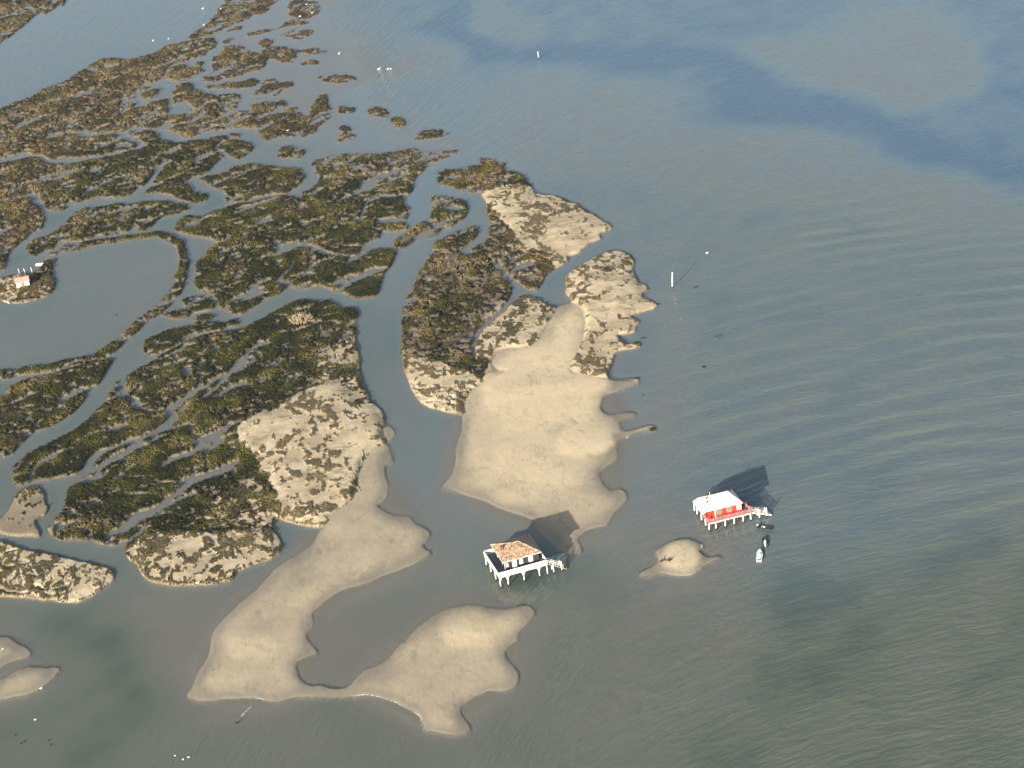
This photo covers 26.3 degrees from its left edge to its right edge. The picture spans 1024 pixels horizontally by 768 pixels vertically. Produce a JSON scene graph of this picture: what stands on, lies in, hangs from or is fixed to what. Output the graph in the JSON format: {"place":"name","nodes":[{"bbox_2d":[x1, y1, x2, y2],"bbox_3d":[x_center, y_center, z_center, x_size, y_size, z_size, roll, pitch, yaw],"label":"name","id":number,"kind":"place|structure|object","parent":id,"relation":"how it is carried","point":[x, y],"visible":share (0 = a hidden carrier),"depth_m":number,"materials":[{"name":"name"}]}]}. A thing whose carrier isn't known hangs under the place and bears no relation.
{"place":"outdoors","nodes":[
{"label":"outdoors","id":0,"kind":"place"},
{"bbox_2d":[0,0,721,738],"bbox_3d":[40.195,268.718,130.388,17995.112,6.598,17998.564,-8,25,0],"label":"ground","id":1,"kind":"structure","parent":0,"point":[542,434],"depth_m":694.38,"materials":[{"name":"beige sand"}]},
{"bbox_2d":[14,274,29,287],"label":"cabin","id":2,"kind":"object","parent":1,"relation":"on","point":[21,281],"visible":1,"depth_m":824.83,"materials":[{"name":"white tile"}]},
{"bbox_2d":[288,313,314,324],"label":"brushwood heap","id":3,"kind":"object","parent":1,"relation":"on","point":[299,317],"visible":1,"depth_m":762.01,"materials":[{"name":"beige wood"}]},
{"bbox_2d":[0,0,645,601],"bbox_3d":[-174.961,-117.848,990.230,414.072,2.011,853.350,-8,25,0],"label":"marsh shrubs","id":4,"kind":"object","parent":1,"relation":"on","point":[102,498],"visible":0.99,"depth_m":772.81,"materials":[{"name":"green plant"}]},
{"bbox_2d":[577,363,587,369],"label":"driftwood","id":5,"kind":"object","parent":1,"relation":"on","point":[582,366],"visible":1,"depth_m":698.60,"materials":[{"name":"brown wood"}]},
{"bbox_2d":[0,0,1023,767],"bbox_3d":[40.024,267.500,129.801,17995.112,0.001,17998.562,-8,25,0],"label":"water","id":6,"kind":"structure","parent":0,"point":[834,188],"depth_m":679.12,"materials":[{"name":"liquid"}]},
{"bbox_2d":[483,534,566,587],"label":"stilt house","id":7,"kind":"structure","parent":6,"relation":"in","point":[516,555],"depth_m":586.72,"materials":[{"name":"white paint"}]},
{"bbox_2d":[512,560,516,567],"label":"door","id":8,"kind":"structure","parent":7,"relation":"in","point":[514,563],"depth_m":585.53,"materials":[{"name":"white paint"}]},
{"bbox_2d":[693,489,771,531],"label":"stilt house","id":9,"kind":"structure","parent":6,"relation":"in","point":[724,506],"depth_m":598.95,"materials":[{"name":"white paint"}]},
{"bbox_2d":[716,509,721,516],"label":"door","id":10,"kind":"structure","parent":9,"relation":"in","point":[718,512],"depth_m":598.25,"materials":[{"name":"beige wood"}]},
{"bbox_2d":[756,549,762,561],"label":"motor boat","id":11,"kind":"object","parent":6,"relation":"on","point":[759,554],"visible":1,"depth_m":581.69,"materials":[{"name":"white plastic"}]},
{"bbox_2d":[756,524,771,529],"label":"inflatable boat","id":12,"kind":"object","parent":6,"relation":"on","point":[763,527],"visible":1,"depth_m":595.05,"materials":[{"name":"black rubber"}]},
{"bbox_2d":[762,536,767,546],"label":"inflatable boat","id":13,"kind":"object","parent":6,"relation":"on","point":[764,542],"visible":1,"depth_m":588.11,"materials":[{"name":"black rubber"}]}
]}

